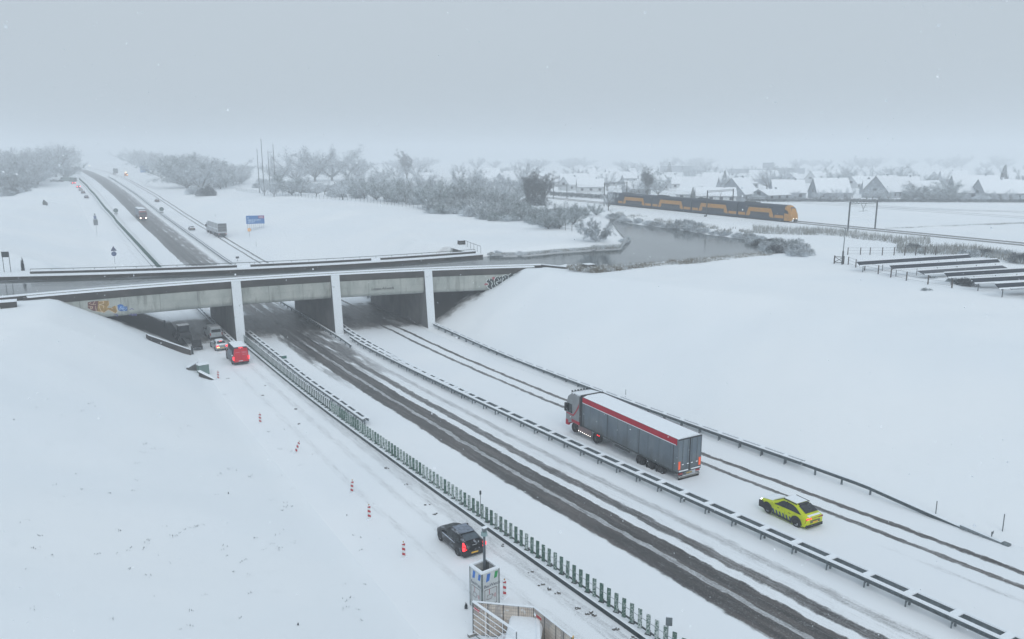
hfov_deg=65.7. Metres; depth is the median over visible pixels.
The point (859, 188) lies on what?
house
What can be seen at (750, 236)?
tussock
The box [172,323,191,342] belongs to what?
truck
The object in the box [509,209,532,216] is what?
shrub
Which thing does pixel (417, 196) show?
bushy tree
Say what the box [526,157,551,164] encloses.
woodland tree
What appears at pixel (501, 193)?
bare tree
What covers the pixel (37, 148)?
woodland tree
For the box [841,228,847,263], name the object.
lamp post
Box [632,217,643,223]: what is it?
tussock
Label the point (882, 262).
solar table
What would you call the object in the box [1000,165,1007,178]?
conifer tree
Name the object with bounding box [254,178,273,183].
shrub
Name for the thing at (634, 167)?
frosted tree
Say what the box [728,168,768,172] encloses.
flat block
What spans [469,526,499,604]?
camera tower
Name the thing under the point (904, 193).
bushy tree
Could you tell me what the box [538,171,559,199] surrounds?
poplar tree
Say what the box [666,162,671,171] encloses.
conifer tree
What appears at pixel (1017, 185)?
house
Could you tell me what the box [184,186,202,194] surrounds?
shrub
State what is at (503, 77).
sky
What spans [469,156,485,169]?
woodland tree
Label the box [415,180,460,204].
bushy tree
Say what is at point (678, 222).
tussock
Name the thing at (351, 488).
delineator post
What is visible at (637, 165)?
woodland tree
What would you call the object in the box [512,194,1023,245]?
railway track
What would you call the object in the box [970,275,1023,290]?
solar table
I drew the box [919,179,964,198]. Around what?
bushy tree
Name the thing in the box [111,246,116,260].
keep left sign
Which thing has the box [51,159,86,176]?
bushy tree
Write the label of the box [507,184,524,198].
bare tree
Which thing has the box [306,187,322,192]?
shrub
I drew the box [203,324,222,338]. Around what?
minivan
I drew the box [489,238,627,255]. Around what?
bank grass
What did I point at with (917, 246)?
shrub
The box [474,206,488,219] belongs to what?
shrub
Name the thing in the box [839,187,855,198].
frosted tree
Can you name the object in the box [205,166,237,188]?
bushy tree
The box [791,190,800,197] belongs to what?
frosted tree
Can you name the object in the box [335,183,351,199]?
frosted tree
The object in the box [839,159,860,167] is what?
woodland tree
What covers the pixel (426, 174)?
house
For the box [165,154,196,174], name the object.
woodland tree
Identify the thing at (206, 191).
shrub
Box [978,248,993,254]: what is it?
shrub
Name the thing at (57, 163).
woodland tree
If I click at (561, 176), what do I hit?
house
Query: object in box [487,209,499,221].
shrub
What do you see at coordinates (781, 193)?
house
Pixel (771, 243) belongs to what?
shrub
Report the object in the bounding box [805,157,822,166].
woodland tree
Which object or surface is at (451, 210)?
shrub
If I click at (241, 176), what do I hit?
bare tree
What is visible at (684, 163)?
woodland tree
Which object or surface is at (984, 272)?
solar table
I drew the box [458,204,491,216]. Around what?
shrub
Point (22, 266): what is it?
sapling
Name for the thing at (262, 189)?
frosted tree
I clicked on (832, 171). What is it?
house
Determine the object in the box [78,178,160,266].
guardrail
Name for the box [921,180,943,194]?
house
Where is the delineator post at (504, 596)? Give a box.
[501,578,507,599]
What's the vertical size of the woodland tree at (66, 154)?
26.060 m
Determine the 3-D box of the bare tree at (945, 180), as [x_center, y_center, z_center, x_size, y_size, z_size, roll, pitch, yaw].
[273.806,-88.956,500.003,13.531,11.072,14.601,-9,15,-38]
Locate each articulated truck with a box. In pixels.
[135,207,146,219]
[205,220,226,235]
[564,387,701,479]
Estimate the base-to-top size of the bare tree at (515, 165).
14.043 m
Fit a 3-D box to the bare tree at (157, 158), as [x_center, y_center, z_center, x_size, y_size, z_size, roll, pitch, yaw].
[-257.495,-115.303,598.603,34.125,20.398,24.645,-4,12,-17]
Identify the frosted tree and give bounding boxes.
[258,181,269,195]
[308,181,325,196]
[318,180,331,194]
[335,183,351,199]
[341,172,362,183]
[350,170,378,182]
[382,170,404,181]
[397,172,421,185]
[414,172,439,186]
[437,177,459,191]
[597,170,618,190]
[600,186,618,210]
[626,163,640,173]
[681,164,693,175]
[683,167,701,176]
[690,164,702,173]
[719,165,739,174]
[765,168,793,181]
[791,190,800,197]
[811,190,821,198]
[829,188,842,198]
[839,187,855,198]
[858,187,874,198]
[862,165,880,176]
[874,188,887,199]
[882,188,893,199]
[894,166,910,175]
[923,173,944,180]
[1005,188,1017,198]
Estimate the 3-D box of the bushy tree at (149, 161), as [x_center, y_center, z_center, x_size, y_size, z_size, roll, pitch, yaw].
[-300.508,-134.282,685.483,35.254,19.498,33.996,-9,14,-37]
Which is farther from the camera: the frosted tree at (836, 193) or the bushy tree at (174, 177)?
the bushy tree at (174, 177)
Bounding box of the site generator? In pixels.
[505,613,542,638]
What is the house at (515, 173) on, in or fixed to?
on the snow ground at (820, 359)
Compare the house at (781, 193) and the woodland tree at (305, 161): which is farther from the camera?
the woodland tree at (305, 161)
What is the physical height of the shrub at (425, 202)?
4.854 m
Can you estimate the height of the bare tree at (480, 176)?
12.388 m
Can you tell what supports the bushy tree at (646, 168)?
on the snow ground at (820, 359)
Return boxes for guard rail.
[108,176,234,264]
[197,308,234,341]
[245,330,369,424]
[280,302,351,347]
[343,324,472,395]
[349,335,1023,638]
[367,296,805,464]
[801,461,961,528]
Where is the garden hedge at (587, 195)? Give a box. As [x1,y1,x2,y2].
[550,191,1023,202]
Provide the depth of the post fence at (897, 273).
121.35 m
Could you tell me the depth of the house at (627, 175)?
591.60 m
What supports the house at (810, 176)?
on the snow ground at (820, 359)
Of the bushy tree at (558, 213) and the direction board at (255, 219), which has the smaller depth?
the bushy tree at (558, 213)
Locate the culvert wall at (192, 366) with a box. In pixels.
[186,361,197,370]
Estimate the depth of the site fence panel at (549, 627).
41.12 m
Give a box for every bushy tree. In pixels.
[0,158,19,186]
[0,165,30,186]
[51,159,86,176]
[53,144,81,167]
[106,147,144,160]
[115,150,163,166]
[119,148,144,164]
[135,154,223,187]
[146,154,172,172]
[151,158,205,187]
[157,151,198,167]
[157,154,193,177]
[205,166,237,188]
[271,171,310,193]
[339,169,369,195]
[358,176,388,199]
[367,178,402,201]
[370,164,396,178]
[383,175,410,202]
[391,178,421,203]
[408,183,447,204]
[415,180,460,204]
[431,183,470,200]
[451,177,490,200]
[468,184,506,203]
[493,182,523,201]
[511,202,536,214]
[525,202,567,228]
[543,204,573,227]
[555,202,592,223]
[586,203,604,214]
[640,162,652,170]
[650,167,672,187]
[770,160,784,170]
[783,164,799,172]
[819,167,843,177]
[875,164,909,175]
[901,181,954,199]
[901,184,922,198]
[907,170,931,180]
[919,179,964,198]
[942,182,970,199]
[1013,167,1023,178]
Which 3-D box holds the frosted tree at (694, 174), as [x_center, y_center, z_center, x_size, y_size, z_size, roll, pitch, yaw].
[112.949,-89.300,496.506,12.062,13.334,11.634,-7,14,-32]
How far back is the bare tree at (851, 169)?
656.12 m
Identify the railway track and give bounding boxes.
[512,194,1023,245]
[539,196,1023,243]
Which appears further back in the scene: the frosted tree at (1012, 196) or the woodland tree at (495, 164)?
the woodland tree at (495, 164)
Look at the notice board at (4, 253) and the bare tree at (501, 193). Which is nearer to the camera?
the notice board at (4, 253)
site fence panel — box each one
[467,601,503,637]
[497,603,533,638]
[533,606,555,638]
[555,624,571,638]
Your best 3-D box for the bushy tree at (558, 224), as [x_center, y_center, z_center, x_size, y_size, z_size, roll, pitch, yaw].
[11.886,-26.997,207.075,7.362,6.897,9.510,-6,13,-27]
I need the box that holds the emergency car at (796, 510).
[759,494,822,528]
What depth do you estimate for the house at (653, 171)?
677.53 m
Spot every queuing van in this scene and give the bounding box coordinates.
[60,177,70,180]
[68,177,76,181]
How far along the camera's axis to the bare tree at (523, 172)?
544.83 m
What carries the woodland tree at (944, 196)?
on the snow ground at (820, 359)
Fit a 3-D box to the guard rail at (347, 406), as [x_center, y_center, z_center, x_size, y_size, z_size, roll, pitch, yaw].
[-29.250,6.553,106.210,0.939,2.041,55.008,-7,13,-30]
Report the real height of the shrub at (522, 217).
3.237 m
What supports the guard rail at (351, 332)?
on the motorway
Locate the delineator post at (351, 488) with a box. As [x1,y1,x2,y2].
[349,479,354,494]
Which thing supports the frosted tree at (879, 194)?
on the snow ground at (820, 359)
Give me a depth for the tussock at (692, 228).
210.21 m
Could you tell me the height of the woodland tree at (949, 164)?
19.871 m
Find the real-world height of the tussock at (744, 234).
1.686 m
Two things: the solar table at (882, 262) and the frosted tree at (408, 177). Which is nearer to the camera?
the solar table at (882, 262)
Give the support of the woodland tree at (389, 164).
on the snow ground at (820, 359)
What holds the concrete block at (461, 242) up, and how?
on the snow ground at (820, 359)
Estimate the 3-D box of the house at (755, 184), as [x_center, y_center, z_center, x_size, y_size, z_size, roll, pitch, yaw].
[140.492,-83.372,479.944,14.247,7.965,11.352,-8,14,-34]
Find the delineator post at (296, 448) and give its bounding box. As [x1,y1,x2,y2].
[293,441,299,453]
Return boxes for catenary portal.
[604,181,627,205]
[704,189,733,216]
[847,201,877,230]
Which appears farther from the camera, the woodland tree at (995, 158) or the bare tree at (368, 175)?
the woodland tree at (995, 158)
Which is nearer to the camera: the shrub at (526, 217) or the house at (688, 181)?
the shrub at (526, 217)
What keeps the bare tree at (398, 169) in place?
on the snow ground at (820, 359)
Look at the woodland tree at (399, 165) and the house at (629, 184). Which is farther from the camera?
the woodland tree at (399, 165)
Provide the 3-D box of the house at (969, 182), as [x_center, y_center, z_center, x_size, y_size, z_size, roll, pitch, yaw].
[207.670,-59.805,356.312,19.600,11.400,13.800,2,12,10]
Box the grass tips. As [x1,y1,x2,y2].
[13,394,363,629]
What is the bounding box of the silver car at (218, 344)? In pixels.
[210,338,227,350]
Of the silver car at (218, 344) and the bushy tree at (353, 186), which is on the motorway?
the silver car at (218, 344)
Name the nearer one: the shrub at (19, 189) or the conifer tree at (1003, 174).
the shrub at (19, 189)
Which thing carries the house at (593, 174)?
on the snow ground at (820, 359)
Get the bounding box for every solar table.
[856,254,971,271]
[889,258,1006,275]
[944,267,1023,282]
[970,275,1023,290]
[994,281,1023,296]
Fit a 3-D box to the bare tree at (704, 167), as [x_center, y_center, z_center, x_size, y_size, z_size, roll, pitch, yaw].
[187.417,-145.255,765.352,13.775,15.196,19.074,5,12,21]
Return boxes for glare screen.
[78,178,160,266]
[243,334,684,638]
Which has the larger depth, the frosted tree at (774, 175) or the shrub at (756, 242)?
the frosted tree at (774, 175)
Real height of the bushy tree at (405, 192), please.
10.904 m
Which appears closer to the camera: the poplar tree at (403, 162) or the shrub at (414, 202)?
the shrub at (414, 202)
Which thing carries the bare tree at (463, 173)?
on the snow ground at (820, 359)
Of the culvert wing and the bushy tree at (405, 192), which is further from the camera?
the bushy tree at (405, 192)
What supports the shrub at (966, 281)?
on the snow ground at (820, 359)
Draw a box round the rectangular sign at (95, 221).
[93,219,97,231]
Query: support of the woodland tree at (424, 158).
on the snow ground at (820, 359)
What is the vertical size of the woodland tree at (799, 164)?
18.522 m
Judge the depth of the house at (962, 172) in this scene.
681.26 m
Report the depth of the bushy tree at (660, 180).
446.18 m
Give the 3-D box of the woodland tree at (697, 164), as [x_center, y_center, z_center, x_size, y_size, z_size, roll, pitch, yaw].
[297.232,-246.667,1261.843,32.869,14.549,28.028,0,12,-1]
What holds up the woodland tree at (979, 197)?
on the snow ground at (820, 359)
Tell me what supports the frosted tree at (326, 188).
on the snow ground at (820, 359)
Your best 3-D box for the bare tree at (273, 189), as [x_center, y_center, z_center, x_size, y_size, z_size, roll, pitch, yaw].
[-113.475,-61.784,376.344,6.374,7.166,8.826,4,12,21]
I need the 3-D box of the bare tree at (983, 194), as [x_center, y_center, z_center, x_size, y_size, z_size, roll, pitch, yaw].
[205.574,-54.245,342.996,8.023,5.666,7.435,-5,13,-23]
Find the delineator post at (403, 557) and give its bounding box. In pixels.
[400,541,406,559]
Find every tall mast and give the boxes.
[257,154,259,192]
[261,144,263,188]
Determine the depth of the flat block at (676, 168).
966.30 m
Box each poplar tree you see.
[394,150,412,178]
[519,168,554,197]
[519,170,540,197]
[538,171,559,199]
[639,167,656,194]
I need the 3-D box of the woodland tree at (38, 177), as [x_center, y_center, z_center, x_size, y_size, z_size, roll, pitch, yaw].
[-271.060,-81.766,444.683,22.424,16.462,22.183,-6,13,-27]
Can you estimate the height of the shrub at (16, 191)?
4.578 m
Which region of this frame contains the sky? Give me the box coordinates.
[0,0,1023,159]
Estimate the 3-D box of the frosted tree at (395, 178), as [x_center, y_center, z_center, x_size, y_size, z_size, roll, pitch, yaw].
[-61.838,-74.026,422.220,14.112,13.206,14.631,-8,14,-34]
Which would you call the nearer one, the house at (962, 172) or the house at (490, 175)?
the house at (490, 175)
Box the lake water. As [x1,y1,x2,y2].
[0,218,759,295]
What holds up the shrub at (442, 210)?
on the snow ground at (820, 359)
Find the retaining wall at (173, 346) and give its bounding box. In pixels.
[146,334,190,354]
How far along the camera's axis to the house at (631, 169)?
676.08 m
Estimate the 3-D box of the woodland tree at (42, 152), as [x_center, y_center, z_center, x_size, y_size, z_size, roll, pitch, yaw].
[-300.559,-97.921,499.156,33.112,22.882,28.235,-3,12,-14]
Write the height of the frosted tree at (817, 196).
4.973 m
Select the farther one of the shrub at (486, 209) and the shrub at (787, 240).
the shrub at (486, 209)
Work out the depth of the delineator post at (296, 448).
74.73 m
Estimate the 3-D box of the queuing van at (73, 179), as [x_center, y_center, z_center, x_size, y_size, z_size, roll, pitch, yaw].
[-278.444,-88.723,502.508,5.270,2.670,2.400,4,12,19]
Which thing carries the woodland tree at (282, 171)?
on the snow ground at (820, 359)
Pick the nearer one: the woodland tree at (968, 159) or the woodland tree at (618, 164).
the woodland tree at (618, 164)
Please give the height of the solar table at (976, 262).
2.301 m
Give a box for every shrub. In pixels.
[0,188,13,195]
[1,186,20,193]
[6,186,25,192]
[18,181,37,187]
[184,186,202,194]
[194,186,217,195]
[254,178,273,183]
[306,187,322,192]
[325,190,339,195]
[329,192,346,197]
[330,182,356,189]
[347,189,367,197]
[406,197,423,204]
[421,199,445,207]
[422,201,447,212]
[428,199,447,211]
[429,204,449,213]
[446,201,474,213]
[449,200,469,213]
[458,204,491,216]
[466,208,488,216]
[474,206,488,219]
[476,207,501,219]
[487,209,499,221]
[496,210,522,221]
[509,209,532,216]
[513,200,533,207]
[513,212,528,220]
[521,195,551,205]
[522,212,545,222]
[528,213,545,224]
[573,217,618,241]
[742,238,765,244]
[751,238,760,244]
[757,243,770,251]
[759,249,773,253]
[762,241,787,251]
[764,243,787,253]
[778,237,804,245]
[785,248,800,256]
[787,243,811,250]
[797,248,815,255]
[798,250,809,256]
[904,243,922,248]
[955,277,979,286]
[958,248,981,256]
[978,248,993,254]
[992,249,1013,255]
[1007,252,1023,262]
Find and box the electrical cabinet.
[196,362,209,373]
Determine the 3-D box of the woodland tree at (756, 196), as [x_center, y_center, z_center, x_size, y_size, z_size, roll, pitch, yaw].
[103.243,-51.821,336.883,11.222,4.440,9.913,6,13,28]
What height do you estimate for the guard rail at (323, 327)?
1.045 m
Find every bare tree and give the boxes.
[148,154,179,171]
[189,157,228,174]
[229,158,253,171]
[231,165,243,183]
[266,183,280,194]
[288,176,312,195]
[334,152,367,177]
[351,168,376,181]
[354,180,374,198]
[380,161,411,176]
[404,175,438,187]
[405,181,431,196]
[406,160,429,175]
[449,173,492,189]
[451,162,464,173]
[451,166,483,185]
[465,182,494,196]
[467,175,508,192]
[485,187,509,199]
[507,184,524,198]
[510,162,521,170]
[513,162,533,179]
[618,162,635,170]
[619,178,648,193]
[651,180,669,194]
[700,162,711,169]
[750,167,785,188]
[755,169,787,187]
[836,167,857,177]
[837,164,862,174]
[935,172,953,182]
[977,189,996,196]
[994,191,1007,199]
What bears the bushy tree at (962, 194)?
on the snow ground at (820, 359)
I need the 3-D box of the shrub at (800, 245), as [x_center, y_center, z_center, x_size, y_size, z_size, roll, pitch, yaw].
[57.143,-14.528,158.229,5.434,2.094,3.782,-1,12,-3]
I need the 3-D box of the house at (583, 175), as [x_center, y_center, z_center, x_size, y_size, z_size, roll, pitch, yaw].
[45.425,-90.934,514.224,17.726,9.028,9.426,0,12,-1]
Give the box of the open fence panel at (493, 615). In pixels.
[472,600,516,638]
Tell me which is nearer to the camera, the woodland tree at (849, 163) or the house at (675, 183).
the house at (675, 183)
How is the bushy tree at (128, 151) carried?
on the snow ground at (820, 359)
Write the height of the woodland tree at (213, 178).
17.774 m
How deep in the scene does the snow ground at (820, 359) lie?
81.76 m
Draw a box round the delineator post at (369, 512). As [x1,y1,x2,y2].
[366,504,372,520]
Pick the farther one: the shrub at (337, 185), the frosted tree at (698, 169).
the frosted tree at (698, 169)
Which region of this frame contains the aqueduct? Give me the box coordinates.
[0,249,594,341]
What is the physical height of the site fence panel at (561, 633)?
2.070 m
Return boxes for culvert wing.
[198,370,216,379]
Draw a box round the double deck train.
[607,192,797,221]
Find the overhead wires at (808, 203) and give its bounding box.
[372,173,1017,217]
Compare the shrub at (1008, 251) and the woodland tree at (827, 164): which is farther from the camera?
the woodland tree at (827, 164)
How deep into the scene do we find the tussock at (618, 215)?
249.94 m
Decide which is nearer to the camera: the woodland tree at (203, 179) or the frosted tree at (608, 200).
the frosted tree at (608, 200)
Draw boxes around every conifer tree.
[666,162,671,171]
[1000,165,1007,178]
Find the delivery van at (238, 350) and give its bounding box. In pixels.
[225,341,248,363]
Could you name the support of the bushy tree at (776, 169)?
on the snow ground at (820, 359)
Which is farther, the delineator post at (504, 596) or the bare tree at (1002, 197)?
the bare tree at (1002, 197)
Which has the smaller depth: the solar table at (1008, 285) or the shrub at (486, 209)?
the solar table at (1008, 285)
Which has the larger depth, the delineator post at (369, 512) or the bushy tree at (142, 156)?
the bushy tree at (142, 156)
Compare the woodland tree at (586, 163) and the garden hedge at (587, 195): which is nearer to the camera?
the garden hedge at (587, 195)
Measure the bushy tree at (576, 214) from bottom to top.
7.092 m
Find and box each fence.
[240,188,461,208]
[847,246,936,254]
[848,257,953,287]
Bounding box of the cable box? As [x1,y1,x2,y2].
[666,614,672,628]
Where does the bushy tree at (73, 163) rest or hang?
on the snow ground at (820, 359)
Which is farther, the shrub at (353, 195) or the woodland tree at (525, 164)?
the woodland tree at (525, 164)
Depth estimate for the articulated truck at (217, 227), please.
261.31 m
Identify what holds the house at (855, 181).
on the snow ground at (820, 359)
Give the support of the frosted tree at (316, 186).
on the snow ground at (820, 359)
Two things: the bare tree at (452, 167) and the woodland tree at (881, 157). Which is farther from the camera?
the woodland tree at (881, 157)
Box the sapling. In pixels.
[20,257,24,270]
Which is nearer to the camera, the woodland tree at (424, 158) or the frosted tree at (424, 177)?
the frosted tree at (424, 177)
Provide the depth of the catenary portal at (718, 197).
252.01 m
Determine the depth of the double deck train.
249.00 m
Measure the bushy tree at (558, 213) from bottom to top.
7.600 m
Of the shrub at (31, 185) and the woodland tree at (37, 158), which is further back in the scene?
the woodland tree at (37, 158)
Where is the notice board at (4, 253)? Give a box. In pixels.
[0,251,10,271]
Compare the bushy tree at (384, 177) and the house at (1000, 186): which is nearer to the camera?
the house at (1000, 186)
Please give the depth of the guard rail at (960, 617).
54.26 m
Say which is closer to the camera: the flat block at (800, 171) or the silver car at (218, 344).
the silver car at (218, 344)
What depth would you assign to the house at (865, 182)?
389.91 m
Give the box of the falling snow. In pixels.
[0,1,1023,637]
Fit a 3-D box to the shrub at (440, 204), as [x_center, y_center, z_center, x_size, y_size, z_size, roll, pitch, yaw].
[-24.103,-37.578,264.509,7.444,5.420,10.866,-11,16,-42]
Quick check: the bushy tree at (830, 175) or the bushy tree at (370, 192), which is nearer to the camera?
the bushy tree at (370, 192)
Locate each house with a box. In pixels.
[412,171,441,182]
[476,173,500,185]
[480,168,500,172]
[497,172,518,184]
[503,171,522,181]
[527,173,549,183]
[544,174,559,185]
[557,175,579,190]
[559,173,572,179]
[568,172,589,177]
[576,177,604,192]
[578,167,596,172]
[589,171,617,185]
[604,168,618,171]
[611,171,636,180]
[617,173,623,184]
[621,180,650,193]
[626,167,638,178]
[641,170,655,178]
[651,174,668,189]
[658,171,676,174]
[665,173,679,178]
[667,176,691,188]
[675,186,702,197]
[679,176,720,187]
[694,186,736,200]
[702,171,727,176]
[716,174,734,180]
[724,176,756,201]
[736,175,758,187]
[748,169,775,182]
[753,187,791,199]
[769,178,806,198]
[782,172,803,178]
[804,171,825,182]
[807,176,852,198]
[822,169,842,177]
[849,176,870,187]
[858,177,873,193]
[861,174,902,198]
[861,179,871,193]
[893,175,920,197]
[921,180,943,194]
[929,171,939,179]
[937,170,957,182]
[947,174,999,199]
[957,169,967,174]
[973,178,1011,199]
[1004,170,1023,175]
[1007,174,1023,178]
[1009,178,1023,199]
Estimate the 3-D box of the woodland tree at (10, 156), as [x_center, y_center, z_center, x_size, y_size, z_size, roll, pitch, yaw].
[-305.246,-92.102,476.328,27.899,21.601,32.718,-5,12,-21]
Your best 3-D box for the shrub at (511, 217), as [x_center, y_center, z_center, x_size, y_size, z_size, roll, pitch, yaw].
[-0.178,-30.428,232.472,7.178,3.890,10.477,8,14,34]
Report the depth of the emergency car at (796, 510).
56.45 m
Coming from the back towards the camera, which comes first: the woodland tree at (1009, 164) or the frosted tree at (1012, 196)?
the woodland tree at (1009, 164)
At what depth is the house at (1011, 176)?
548.91 m
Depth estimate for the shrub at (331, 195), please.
367.43 m
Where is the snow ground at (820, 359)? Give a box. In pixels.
[0,159,1023,638]
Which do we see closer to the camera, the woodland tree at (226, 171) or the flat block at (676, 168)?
the woodland tree at (226, 171)
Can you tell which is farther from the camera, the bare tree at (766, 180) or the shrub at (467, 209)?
the bare tree at (766, 180)
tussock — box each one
[605,212,617,217]
[613,213,625,218]
[619,217,630,221]
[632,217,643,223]
[645,221,657,225]
[671,218,696,228]
[678,219,706,231]
[683,225,698,230]
[699,227,710,232]
[736,232,750,238]
[742,233,757,239]
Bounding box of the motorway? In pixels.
[61,167,1023,638]
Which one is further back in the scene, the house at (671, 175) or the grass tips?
the house at (671, 175)
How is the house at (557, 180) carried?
on the snow ground at (820, 359)
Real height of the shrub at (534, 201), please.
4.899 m
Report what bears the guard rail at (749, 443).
on the snow ground at (820, 359)
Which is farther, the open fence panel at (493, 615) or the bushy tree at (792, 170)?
the bushy tree at (792, 170)
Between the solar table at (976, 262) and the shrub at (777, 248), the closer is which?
the solar table at (976, 262)
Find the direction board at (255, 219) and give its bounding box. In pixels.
[246,215,264,226]
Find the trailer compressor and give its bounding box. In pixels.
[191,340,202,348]
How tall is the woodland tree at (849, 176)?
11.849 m
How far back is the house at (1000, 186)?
346.35 m
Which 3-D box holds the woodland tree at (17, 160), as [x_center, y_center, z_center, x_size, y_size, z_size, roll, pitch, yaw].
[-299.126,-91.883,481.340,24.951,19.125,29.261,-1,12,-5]
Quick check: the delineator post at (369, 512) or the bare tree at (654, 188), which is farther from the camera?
the bare tree at (654, 188)
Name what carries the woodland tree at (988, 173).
on the snow ground at (820, 359)
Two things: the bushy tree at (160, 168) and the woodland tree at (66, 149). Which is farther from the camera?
the woodland tree at (66, 149)
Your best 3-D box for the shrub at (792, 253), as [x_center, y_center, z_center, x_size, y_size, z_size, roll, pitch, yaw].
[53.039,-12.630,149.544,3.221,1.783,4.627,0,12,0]
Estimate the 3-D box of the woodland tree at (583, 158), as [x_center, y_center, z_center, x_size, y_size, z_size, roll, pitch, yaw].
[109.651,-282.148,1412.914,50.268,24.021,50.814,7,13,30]
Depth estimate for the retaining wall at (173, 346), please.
114.08 m
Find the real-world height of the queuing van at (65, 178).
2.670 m
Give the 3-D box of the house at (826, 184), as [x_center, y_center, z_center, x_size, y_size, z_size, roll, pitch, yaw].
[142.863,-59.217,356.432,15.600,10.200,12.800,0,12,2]
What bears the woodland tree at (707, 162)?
on the snow ground at (820, 359)
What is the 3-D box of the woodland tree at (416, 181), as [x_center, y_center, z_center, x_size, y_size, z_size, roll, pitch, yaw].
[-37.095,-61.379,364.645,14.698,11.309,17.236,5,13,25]
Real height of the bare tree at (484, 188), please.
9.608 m
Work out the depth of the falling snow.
33.91 m
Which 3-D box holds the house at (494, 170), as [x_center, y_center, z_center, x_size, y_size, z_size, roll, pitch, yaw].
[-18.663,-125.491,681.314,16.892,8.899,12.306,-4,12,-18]
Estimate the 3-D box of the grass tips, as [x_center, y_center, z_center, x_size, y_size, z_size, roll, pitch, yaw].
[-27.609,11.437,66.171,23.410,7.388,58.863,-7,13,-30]
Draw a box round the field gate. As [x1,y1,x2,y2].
[833,255,844,263]
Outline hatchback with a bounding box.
[437,523,482,557]
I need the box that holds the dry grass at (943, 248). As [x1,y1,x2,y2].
[609,208,1023,263]
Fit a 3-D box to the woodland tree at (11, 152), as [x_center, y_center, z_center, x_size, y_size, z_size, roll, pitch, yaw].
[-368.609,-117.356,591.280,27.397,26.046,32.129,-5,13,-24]
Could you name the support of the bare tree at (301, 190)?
on the snow ground at (820, 359)
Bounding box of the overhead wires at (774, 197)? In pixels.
[393,174,1020,216]
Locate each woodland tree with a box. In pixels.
[0,146,30,158]
[0,149,28,164]
[0,153,30,179]
[0,154,36,166]
[0,154,52,183]
[1,155,66,184]
[4,147,65,170]
[6,153,57,182]
[6,164,48,183]
[18,151,53,168]
[24,149,63,171]
[28,142,79,176]
[31,144,81,164]
[41,142,84,158]
[129,152,152,163]
[135,155,154,171]
[144,152,173,164]
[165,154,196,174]
[171,161,216,187]
[186,158,226,186]
[186,162,231,186]
[222,167,242,187]
[238,171,253,183]
[255,161,292,179]
[266,151,320,180]
[277,144,338,181]
[297,144,364,180]
[346,158,377,176]
[366,172,389,185]
[388,158,401,168]
[389,159,408,168]
[413,154,440,166]
[413,157,437,168]
[414,174,445,188]
[451,170,491,186]
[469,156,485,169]
[485,175,515,189]
[487,159,501,167]
[507,174,524,194]
[511,158,543,167]
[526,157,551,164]
[530,159,547,168]
[555,157,584,168]
[561,155,586,167]
[573,157,598,166]
[613,158,632,167]
[629,162,647,168]
[662,156,680,164]
[677,157,702,164]
[690,160,709,168]
[691,157,716,167]
[720,173,736,186]
[746,194,764,200]
[789,158,807,167]
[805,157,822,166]
[817,159,832,167]
[831,170,857,177]
[834,170,850,177]
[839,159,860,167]
[852,157,881,167]
[853,157,875,168]
[870,156,888,166]
[935,157,959,168]
[937,192,961,199]
[940,157,967,167]
[945,154,974,167]
[972,194,991,200]
[975,168,994,174]
[986,154,1015,166]
[990,157,1008,168]
[999,160,1016,167]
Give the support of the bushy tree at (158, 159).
on the snow ground at (820, 359)
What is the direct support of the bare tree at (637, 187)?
on the snow ground at (820, 359)
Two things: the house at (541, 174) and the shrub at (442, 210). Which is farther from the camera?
the house at (541, 174)
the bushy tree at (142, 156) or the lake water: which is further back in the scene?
the bushy tree at (142, 156)
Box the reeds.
[566,251,773,272]
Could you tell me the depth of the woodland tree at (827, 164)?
1293.89 m
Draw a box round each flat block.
[660,165,693,171]
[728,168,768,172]
[763,162,773,167]
[772,168,804,173]
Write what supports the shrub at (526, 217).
on the snow ground at (820, 359)
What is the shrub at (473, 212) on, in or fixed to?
on the snow ground at (820, 359)
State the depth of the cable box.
41.87 m
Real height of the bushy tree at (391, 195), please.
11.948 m
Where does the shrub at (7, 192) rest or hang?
on the snow ground at (820, 359)
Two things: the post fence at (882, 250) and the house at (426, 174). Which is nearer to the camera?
the post fence at (882, 250)
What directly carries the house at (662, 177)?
on the snow ground at (820, 359)
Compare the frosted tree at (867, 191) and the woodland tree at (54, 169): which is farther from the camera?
the woodland tree at (54, 169)
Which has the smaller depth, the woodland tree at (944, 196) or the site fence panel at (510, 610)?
the site fence panel at (510, 610)
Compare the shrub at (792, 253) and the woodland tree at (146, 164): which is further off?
the woodland tree at (146, 164)
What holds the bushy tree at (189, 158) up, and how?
on the snow ground at (820, 359)
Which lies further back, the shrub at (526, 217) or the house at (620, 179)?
the house at (620, 179)
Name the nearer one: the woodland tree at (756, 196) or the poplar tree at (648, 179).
the woodland tree at (756, 196)
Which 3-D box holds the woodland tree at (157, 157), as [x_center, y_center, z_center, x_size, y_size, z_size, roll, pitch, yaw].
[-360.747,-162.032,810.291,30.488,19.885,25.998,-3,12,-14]
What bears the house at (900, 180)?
on the snow ground at (820, 359)
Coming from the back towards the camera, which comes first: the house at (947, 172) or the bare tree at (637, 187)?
the house at (947, 172)
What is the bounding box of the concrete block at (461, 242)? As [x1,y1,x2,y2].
[457,239,464,244]
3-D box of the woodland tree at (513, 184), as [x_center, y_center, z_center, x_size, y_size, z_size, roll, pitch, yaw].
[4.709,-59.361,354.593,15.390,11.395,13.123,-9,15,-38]

